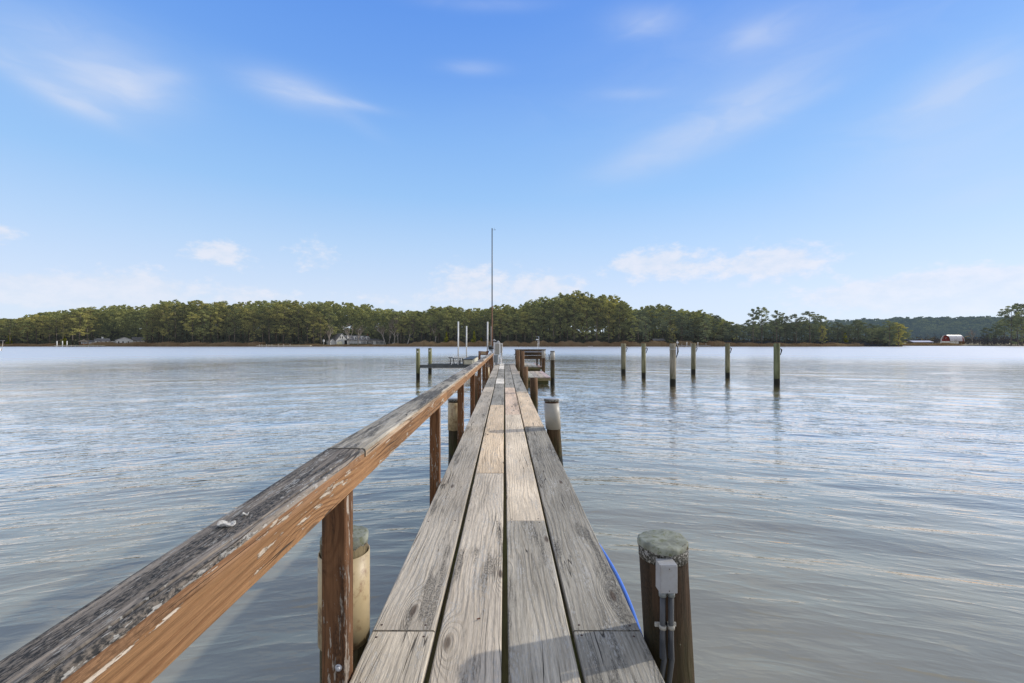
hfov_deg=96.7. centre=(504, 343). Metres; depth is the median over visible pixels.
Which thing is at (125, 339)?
house
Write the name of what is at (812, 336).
pine tree
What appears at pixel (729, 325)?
pine tree
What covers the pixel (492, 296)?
mast
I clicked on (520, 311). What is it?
pine tree
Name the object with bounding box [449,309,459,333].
pine tree
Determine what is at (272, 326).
pine tree
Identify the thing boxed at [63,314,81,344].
pine tree
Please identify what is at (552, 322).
pine tree
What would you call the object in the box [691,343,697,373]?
mooring pile
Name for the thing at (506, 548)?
dock
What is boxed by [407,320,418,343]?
bare tree
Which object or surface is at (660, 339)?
cottage
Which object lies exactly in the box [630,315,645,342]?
pine tree
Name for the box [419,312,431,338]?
pine tree
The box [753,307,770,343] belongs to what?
pine tree
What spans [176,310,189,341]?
pine tree
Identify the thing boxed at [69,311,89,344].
pine tree
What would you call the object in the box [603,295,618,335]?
pine tree
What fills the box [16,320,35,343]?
pine tree
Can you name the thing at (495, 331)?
pine tree
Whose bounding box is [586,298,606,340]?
pine tree
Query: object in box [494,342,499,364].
utility cabinet
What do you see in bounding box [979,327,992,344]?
pine tree
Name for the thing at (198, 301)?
pine tree
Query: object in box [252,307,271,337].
pine tree
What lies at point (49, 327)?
pine tree
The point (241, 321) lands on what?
pine tree
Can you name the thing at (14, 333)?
pine tree
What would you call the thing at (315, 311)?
pine tree
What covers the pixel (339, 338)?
house
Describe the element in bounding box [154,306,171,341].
pine tree
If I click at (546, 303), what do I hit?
pine tree
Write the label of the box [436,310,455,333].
pine tree
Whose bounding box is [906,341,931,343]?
shed
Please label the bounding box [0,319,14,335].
pine tree
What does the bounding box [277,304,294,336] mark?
pine tree
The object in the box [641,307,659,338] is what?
pine tree
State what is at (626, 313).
pine tree
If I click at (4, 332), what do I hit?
pine tree
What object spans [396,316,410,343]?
pine tree
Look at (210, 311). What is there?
pine tree
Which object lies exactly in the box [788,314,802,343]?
pine tree
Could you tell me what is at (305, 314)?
pine tree
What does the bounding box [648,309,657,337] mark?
pine tree
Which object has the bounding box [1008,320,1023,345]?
pine tree
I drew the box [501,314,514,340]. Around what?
pine tree
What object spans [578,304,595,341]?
pine tree
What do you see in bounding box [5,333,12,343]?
cedar tree
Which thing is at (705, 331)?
pine tree
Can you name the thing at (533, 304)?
pine tree
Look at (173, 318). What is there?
pine tree
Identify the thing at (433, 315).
pine tree
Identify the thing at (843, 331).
pine tree
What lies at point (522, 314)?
pine tree
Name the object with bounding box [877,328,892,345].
pine tree
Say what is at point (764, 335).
pine tree
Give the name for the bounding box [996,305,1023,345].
pine tree
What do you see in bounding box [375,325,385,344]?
bare tree
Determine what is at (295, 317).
pine tree
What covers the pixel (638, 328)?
pine tree
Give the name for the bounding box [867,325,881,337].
pine tree
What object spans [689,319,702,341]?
pine tree
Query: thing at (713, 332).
pine tree
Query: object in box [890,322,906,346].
pine tree
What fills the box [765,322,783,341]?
pine tree
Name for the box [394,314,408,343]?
pine tree
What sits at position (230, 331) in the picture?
pine tree
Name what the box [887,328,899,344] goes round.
pine tree
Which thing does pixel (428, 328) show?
pine tree
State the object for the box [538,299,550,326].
pine tree
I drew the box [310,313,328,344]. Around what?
pine tree
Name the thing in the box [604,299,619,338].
pine tree
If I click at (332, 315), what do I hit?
pine tree
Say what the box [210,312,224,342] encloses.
pine tree
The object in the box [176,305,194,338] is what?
pine tree
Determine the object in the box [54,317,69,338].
pine tree
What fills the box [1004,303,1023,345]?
pine tree
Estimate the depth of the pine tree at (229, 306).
305.15 m
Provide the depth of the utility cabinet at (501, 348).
27.90 m
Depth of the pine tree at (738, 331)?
284.44 m
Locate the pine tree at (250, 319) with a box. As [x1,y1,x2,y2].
[239,308,255,338]
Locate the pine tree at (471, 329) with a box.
[465,315,476,336]
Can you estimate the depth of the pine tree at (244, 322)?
290.99 m
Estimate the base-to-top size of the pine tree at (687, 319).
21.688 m
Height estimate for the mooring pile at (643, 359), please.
3.186 m
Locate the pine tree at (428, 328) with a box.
[421,315,437,340]
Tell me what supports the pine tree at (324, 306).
on the ground
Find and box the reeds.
[0,340,963,345]
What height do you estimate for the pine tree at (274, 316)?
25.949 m
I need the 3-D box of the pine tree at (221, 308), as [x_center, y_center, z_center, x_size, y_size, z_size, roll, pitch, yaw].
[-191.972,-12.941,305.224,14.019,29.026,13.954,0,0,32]
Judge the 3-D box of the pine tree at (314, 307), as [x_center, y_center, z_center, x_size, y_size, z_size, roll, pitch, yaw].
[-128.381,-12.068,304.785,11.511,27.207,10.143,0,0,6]
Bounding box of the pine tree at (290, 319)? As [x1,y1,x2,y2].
[281,312,298,342]
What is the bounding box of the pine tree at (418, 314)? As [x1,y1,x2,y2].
[410,313,422,340]
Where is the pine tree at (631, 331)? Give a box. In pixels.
[625,316,638,341]
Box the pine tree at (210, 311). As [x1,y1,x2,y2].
[200,306,219,342]
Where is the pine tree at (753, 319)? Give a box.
[746,309,760,342]
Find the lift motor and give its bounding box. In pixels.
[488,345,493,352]
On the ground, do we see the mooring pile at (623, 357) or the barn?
the barn
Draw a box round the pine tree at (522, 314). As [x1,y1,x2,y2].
[517,312,533,341]
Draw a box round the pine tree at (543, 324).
[536,308,550,340]
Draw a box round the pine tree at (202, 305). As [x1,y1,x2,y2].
[192,303,215,338]
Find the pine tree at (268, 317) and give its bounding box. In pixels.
[259,308,276,343]
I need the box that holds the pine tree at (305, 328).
[290,307,311,337]
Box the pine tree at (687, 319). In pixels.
[683,313,697,337]
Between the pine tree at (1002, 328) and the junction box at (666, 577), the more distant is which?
the pine tree at (1002, 328)
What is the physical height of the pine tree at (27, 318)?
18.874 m
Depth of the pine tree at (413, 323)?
288.62 m
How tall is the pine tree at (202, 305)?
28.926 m
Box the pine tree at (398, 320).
[394,312,407,339]
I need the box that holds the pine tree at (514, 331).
[508,313,524,340]
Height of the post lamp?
1.532 m
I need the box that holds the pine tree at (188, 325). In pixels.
[179,312,203,341]
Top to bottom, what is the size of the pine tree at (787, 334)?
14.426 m
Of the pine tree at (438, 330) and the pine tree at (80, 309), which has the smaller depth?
the pine tree at (438, 330)
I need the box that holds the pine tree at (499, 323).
[493,310,507,338]
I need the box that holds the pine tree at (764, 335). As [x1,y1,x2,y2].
[757,324,772,339]
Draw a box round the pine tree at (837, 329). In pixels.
[830,322,843,341]
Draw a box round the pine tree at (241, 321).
[235,313,252,338]
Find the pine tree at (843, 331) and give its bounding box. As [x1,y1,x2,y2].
[836,324,849,342]
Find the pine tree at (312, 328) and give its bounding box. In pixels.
[304,312,321,343]
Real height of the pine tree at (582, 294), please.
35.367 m
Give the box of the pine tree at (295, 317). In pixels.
[292,306,306,343]
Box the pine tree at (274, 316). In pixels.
[265,306,285,343]
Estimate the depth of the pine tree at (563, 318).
292.44 m
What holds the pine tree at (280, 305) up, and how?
on the ground
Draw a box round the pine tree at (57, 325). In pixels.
[46,318,63,340]
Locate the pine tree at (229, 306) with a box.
[224,305,239,339]
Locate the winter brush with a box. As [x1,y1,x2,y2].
[396,333,1023,345]
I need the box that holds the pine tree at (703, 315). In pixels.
[698,313,708,331]
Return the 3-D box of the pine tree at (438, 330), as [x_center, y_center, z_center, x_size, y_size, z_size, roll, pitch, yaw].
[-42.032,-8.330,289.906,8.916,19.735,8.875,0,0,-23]
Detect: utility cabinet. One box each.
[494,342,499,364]
[500,343,502,363]
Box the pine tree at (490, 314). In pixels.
[483,308,497,329]
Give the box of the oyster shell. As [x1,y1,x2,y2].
[217,520,235,526]
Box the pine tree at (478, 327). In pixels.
[475,316,486,337]
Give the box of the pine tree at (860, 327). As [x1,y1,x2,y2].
[849,320,865,340]
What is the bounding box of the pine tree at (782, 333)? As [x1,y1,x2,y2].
[773,321,787,341]
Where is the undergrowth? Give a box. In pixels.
[0,328,901,345]
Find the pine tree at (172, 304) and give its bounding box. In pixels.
[164,302,180,342]
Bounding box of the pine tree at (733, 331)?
[724,325,734,340]
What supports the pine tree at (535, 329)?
on the ground
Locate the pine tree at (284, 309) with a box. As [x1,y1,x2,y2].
[272,306,295,343]
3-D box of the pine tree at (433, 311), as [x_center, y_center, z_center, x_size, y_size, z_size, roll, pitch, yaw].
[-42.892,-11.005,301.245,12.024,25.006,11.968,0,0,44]
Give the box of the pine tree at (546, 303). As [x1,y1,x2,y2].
[543,302,556,340]
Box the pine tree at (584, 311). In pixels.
[572,295,589,338]
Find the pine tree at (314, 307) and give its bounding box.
[305,305,319,340]
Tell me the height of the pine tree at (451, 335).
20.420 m
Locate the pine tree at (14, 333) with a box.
[6,321,22,343]
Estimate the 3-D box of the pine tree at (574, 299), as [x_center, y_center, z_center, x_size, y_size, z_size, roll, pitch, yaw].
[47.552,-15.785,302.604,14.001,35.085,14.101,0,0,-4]
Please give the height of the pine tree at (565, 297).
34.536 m
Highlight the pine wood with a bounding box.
[0,290,738,343]
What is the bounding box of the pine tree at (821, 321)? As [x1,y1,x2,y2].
[813,315,828,342]
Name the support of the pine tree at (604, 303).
on the ground
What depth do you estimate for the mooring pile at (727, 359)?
26.46 m
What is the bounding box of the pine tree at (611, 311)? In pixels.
[600,306,615,342]
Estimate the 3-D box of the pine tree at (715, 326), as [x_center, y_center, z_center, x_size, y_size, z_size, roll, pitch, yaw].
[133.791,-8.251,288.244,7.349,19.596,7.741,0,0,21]
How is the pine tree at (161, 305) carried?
on the ground
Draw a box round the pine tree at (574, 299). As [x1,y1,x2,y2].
[567,293,584,341]
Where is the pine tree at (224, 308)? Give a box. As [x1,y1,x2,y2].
[216,305,229,338]
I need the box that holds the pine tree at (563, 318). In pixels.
[552,298,569,341]
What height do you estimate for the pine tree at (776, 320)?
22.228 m
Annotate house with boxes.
[80,337,144,343]
[326,333,383,344]
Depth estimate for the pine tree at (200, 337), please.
293.89 m
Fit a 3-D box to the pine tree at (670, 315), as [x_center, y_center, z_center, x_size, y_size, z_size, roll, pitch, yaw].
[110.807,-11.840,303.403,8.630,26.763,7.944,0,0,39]
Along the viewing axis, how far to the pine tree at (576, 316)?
289.77 m
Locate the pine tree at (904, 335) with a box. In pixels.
[888,324,912,339]
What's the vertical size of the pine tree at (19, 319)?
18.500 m
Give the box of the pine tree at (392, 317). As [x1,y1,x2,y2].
[388,314,400,335]
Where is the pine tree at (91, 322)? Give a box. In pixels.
[77,313,94,339]
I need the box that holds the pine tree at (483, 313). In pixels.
[479,310,490,333]
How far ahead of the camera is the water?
6.50 m
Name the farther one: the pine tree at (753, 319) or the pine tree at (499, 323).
the pine tree at (499, 323)
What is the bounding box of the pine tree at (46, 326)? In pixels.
[38,317,54,339]
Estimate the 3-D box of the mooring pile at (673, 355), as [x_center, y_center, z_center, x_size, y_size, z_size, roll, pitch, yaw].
[8.092,1.606,21.812,0.400,3.188,0.329,0,0,-25]
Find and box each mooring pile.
[621,343,627,373]
[641,343,647,377]
[669,343,678,385]
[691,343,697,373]
[725,343,731,377]
[773,343,782,384]
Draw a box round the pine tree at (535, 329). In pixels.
[528,307,544,340]
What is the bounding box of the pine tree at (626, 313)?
[616,306,631,340]
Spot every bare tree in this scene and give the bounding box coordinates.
[340,323,353,344]
[355,327,364,340]
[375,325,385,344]
[383,319,397,342]
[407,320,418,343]
[430,322,440,341]
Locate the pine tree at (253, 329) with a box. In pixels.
[246,312,260,341]
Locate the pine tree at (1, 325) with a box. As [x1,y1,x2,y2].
[0,324,6,339]
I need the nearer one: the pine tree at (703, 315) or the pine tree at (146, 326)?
the pine tree at (146, 326)
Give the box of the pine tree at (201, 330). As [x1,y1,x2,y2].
[194,310,211,341]
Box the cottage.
[652,338,665,341]
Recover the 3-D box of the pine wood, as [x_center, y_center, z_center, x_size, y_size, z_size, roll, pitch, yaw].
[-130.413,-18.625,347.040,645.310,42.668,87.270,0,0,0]
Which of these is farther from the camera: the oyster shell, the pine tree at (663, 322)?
the pine tree at (663, 322)
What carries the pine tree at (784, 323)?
on the ground
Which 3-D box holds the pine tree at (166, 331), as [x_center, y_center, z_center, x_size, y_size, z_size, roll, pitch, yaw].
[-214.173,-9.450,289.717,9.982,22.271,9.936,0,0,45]
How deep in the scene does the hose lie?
2.42 m
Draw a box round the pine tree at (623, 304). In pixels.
[614,300,632,340]
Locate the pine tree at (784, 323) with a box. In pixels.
[778,316,791,331]
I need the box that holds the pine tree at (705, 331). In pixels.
[699,320,712,342]
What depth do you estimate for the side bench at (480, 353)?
25.55 m
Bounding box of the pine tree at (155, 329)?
[139,308,159,341]
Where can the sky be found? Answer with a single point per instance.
(849, 160)
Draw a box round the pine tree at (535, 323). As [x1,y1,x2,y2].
[523,310,540,341]
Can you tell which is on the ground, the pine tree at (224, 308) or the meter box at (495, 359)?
the pine tree at (224, 308)
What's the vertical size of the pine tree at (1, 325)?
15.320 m
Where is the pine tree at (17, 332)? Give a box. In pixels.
[13,324,29,343]
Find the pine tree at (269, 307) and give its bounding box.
[260,306,273,339]
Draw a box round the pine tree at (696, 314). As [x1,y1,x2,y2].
[689,311,701,332]
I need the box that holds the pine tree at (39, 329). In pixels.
[35,316,48,340]
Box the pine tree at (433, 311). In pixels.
[432,308,445,338]
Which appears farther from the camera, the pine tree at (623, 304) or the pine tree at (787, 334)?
the pine tree at (623, 304)
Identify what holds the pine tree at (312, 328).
on the ground
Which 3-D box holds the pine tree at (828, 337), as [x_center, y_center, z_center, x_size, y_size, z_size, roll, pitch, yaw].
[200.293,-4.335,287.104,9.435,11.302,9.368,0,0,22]
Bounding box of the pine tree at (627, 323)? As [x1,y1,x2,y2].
[621,309,634,338]
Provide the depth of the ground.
278.65 m
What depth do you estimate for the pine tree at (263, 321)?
289.08 m
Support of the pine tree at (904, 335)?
on the ground
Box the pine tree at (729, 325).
[726,322,739,341]
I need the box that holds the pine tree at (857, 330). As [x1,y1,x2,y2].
[849,323,861,338]
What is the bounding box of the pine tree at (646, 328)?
[640,316,651,341]
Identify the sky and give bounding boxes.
[0,0,1023,333]
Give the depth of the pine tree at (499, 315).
290.78 m
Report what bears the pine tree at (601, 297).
on the ground
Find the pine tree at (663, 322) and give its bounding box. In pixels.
[659,309,679,340]
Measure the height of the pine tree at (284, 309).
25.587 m
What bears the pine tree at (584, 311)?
on the ground
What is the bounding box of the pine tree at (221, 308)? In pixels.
[211,302,227,337]
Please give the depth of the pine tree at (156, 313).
287.80 m
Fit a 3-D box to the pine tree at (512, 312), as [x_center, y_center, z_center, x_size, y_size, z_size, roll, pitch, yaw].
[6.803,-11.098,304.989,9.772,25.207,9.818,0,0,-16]
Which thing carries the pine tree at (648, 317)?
on the ground
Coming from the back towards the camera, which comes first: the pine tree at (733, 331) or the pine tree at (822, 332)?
the pine tree at (733, 331)
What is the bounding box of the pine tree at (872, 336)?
[863,328,879,344]
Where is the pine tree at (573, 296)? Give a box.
[561,295,580,339]
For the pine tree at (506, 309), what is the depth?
301.65 m
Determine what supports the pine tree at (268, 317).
on the ground
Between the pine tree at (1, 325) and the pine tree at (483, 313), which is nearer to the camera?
the pine tree at (1, 325)
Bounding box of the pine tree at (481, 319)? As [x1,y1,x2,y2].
[478,316,490,340]
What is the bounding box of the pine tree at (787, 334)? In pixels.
[780,323,793,336]
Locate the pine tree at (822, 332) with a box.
[817,325,827,343]
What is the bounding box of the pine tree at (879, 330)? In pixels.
[869,328,886,340]
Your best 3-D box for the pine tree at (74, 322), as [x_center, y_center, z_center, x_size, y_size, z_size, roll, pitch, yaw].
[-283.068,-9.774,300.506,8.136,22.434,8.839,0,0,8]
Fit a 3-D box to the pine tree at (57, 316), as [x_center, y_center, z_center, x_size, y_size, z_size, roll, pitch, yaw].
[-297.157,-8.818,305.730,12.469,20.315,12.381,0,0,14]
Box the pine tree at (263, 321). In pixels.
[252,310,271,341]
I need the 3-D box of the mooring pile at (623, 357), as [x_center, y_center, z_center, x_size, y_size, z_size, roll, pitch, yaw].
[7.901,1.609,30.056,0.403,3.184,0.306,0,0,36]
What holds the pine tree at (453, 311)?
on the ground
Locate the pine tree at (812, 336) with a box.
[806,328,820,342]
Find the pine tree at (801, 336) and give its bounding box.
[794,321,810,341]
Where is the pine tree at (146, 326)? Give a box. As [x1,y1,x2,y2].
[136,310,156,341]
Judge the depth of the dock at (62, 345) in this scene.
274.90 m
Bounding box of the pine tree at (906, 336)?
[897,329,911,345]
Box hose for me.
[599,543,642,634]
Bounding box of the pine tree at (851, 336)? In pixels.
[843,325,858,337]
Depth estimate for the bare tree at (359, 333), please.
289.85 m
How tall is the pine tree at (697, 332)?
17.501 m
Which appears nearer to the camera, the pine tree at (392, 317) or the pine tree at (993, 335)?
the pine tree at (392, 317)
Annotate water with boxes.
[0,346,1023,682]
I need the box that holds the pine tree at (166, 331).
[159,311,177,340]
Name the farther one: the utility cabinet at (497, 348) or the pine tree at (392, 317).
the pine tree at (392, 317)
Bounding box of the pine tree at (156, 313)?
[141,311,161,342]
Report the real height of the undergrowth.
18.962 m
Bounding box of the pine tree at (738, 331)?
[729,324,744,342]
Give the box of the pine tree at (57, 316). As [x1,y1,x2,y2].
[50,315,70,332]
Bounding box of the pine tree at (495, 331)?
[488,314,501,335]
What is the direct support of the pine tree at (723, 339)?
on the ground
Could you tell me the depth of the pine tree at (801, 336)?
284.46 m
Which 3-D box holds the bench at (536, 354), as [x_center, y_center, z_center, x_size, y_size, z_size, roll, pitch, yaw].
[1.535,0.850,27.442,1.930,1.000,0.605,0,0,0]
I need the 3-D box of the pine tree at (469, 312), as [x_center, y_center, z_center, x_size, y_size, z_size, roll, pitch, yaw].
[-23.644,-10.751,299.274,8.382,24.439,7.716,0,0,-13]
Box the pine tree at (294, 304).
[286,302,303,343]
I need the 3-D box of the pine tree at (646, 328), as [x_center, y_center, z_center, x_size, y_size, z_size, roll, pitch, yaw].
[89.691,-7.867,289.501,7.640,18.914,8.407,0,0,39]
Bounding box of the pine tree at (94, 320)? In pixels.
[83,309,101,339]
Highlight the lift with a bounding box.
[416,321,487,378]
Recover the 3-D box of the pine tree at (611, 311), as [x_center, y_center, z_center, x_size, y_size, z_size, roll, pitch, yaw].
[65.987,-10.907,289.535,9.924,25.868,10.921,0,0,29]
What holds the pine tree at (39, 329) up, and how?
on the ground
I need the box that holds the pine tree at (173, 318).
[164,304,185,341]
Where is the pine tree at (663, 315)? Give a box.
[656,310,668,336]
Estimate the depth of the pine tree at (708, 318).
292.31 m
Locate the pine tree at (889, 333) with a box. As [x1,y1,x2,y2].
[878,320,898,346]
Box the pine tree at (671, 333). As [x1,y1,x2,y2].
[668,324,676,342]
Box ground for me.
[0,332,1023,346]
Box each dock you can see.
[0,350,694,682]
[54,341,104,346]
[257,344,311,346]
[669,345,710,345]
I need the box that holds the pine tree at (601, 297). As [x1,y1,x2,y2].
[593,296,610,339]
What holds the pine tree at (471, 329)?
on the ground
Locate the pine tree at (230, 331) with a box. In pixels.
[226,309,241,342]
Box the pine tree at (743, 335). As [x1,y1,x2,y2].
[735,326,750,338]
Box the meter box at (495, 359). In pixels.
[494,355,497,364]
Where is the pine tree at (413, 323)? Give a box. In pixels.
[407,312,419,342]
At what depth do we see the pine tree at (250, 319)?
305.24 m
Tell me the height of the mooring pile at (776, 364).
3.188 m
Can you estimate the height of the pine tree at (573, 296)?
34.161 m
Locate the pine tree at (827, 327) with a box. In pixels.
[824,323,835,336]
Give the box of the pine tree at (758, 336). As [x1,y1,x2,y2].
[750,328,763,341]
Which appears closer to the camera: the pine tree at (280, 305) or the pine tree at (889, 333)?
the pine tree at (889, 333)
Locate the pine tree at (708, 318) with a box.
[698,316,714,338]
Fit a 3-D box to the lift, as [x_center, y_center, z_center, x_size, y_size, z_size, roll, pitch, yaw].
[-3.104,0.862,28.498,4.291,4.276,5.650,0,0,0]
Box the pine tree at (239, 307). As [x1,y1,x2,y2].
[232,303,247,339]
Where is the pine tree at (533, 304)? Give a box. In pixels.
[525,302,540,332]
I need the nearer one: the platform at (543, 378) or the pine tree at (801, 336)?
the platform at (543, 378)
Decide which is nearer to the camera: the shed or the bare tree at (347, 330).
the bare tree at (347, 330)
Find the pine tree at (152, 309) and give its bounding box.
[149,306,167,338]
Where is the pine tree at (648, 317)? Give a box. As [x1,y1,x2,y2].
[634,312,650,340]
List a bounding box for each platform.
[514,350,544,372]
[518,351,554,384]
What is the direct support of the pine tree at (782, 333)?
on the ground
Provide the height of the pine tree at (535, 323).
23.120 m
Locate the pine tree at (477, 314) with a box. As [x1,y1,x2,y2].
[470,312,484,341]
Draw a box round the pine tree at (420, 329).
[414,316,427,340]
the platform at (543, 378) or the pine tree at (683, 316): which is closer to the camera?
the platform at (543, 378)
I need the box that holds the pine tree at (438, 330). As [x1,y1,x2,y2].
[431,315,445,342]
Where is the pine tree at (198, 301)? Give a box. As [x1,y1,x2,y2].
[183,300,206,339]
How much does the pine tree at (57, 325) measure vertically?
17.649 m
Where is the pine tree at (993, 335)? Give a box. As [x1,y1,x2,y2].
[988,324,1002,343]
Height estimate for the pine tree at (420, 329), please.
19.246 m
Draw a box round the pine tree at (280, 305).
[270,303,285,340]
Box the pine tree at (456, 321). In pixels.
[450,314,462,335]
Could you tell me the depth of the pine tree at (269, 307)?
303.32 m
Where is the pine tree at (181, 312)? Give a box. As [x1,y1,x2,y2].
[170,305,185,337]
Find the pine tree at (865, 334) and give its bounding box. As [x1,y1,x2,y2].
[858,328,873,342]
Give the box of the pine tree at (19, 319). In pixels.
[11,318,29,338]
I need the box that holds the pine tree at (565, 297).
[550,294,574,338]
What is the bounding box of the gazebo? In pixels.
[78,339,89,344]
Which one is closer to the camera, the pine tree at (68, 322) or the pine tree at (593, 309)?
the pine tree at (68, 322)
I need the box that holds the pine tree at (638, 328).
[632,311,644,339]
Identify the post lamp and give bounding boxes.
[493,339,495,363]
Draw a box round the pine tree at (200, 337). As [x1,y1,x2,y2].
[191,310,209,341]
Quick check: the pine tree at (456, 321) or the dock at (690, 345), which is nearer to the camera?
the dock at (690, 345)
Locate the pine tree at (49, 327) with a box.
[41,320,56,343]
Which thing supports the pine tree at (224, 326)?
on the ground
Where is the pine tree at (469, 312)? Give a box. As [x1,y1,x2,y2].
[462,309,474,340]
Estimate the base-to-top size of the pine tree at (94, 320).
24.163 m
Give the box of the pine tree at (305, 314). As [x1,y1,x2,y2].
[298,307,313,341]
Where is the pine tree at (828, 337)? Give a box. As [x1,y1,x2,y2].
[814,328,830,338]
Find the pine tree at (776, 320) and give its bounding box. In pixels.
[769,310,784,342]
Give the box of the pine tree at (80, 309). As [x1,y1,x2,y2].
[73,308,92,336]
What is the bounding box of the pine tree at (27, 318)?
[18,317,35,340]
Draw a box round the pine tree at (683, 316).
[677,313,687,340]
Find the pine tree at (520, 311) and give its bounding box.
[516,308,527,338]
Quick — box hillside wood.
[735,315,1023,340]
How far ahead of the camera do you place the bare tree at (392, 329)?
288.87 m
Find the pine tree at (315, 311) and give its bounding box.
[307,308,326,343]
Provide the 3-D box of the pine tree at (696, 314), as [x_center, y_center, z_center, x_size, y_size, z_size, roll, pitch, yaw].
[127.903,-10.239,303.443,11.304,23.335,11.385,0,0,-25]
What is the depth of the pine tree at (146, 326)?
287.77 m
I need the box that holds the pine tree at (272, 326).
[266,308,279,338]
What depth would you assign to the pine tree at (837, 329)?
286.97 m
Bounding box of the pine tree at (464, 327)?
[457,315,469,340]
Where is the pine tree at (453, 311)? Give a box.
[452,308,465,338]
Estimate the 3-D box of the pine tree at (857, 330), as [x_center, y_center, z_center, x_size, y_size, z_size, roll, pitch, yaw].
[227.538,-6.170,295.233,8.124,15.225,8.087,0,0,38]
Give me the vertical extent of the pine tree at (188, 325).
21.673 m
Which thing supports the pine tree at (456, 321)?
on the ground
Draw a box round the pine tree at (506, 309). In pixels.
[497,306,512,339]
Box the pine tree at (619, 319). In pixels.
[610,304,630,341]
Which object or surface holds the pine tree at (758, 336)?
on the ground
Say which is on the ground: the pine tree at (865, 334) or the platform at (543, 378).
the pine tree at (865, 334)
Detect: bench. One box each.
[478,351,487,359]
[514,349,545,365]
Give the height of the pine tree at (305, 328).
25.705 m
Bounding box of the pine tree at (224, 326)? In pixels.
[215,310,238,340]
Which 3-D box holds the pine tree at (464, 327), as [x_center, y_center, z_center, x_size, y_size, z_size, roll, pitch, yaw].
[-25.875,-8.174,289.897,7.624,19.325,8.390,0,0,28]
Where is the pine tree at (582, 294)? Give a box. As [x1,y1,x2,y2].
[578,293,590,339]
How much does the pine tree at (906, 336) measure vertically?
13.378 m
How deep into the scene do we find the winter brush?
342.05 m
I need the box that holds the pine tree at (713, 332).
[706,318,720,341]
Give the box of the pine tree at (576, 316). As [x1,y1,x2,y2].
[566,299,580,341]
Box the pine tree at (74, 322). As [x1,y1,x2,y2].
[67,312,78,344]
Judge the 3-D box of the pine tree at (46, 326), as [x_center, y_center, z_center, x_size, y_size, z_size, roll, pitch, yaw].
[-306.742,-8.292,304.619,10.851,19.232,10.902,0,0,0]
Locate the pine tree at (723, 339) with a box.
[718,325,728,341]
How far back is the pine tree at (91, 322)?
292.10 m
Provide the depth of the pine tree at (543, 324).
291.09 m
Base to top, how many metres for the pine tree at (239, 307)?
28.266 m
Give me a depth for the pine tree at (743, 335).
289.44 m
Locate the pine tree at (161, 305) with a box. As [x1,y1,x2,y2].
[155,304,172,336]
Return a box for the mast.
[491,228,494,352]
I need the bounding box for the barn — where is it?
[940,335,964,343]
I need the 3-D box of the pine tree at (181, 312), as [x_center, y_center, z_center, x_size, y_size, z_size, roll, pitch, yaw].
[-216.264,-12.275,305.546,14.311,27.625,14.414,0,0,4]
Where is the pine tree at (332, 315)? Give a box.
[321,308,338,338]
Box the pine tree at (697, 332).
[690,318,704,340]
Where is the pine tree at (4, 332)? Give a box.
[0,322,9,343]
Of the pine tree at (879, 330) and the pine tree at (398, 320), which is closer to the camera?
the pine tree at (879, 330)
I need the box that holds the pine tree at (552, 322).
[543,300,564,341]
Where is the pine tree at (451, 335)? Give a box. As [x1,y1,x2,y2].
[442,314,454,341]
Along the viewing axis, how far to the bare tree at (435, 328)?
287.86 m
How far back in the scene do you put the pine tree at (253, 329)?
288.69 m
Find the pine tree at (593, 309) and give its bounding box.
[582,298,598,338]
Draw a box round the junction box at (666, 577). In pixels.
[654,559,677,682]
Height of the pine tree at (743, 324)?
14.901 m
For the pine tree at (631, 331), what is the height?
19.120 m
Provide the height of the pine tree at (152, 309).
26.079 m
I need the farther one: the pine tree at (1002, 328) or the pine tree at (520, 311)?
the pine tree at (1002, 328)
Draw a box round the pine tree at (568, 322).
[558,306,578,340]
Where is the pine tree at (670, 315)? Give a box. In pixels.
[666,306,675,325]
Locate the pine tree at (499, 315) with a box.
[493,309,507,342]
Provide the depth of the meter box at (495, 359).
26.59 m
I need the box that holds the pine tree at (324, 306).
[316,303,333,344]
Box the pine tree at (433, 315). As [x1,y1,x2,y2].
[425,309,436,327]
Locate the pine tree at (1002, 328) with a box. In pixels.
[994,319,1012,338]
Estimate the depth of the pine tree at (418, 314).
303.69 m
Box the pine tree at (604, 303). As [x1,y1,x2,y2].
[594,298,610,338]
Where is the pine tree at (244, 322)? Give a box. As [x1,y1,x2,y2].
[240,309,257,342]
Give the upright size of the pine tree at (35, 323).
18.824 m
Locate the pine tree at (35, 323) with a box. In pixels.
[25,316,44,343]
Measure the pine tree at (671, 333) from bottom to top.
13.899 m
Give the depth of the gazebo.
282.92 m
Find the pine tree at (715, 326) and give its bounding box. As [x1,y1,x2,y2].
[711,315,721,340]
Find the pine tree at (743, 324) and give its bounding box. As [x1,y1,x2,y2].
[741,322,755,340]
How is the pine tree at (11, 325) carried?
on the ground
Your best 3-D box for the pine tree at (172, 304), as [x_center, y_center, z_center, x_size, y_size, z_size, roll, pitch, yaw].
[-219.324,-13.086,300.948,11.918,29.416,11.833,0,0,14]
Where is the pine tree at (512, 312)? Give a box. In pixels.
[508,308,519,340]
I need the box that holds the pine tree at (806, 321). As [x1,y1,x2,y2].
[800,311,820,342]
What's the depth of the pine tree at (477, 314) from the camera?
302.86 m
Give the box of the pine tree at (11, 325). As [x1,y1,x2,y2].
[2,319,17,343]
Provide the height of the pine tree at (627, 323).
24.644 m
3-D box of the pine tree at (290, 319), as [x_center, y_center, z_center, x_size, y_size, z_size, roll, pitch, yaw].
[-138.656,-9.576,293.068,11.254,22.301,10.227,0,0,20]
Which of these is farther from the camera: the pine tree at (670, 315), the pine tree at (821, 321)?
the pine tree at (670, 315)
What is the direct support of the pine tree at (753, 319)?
on the ground

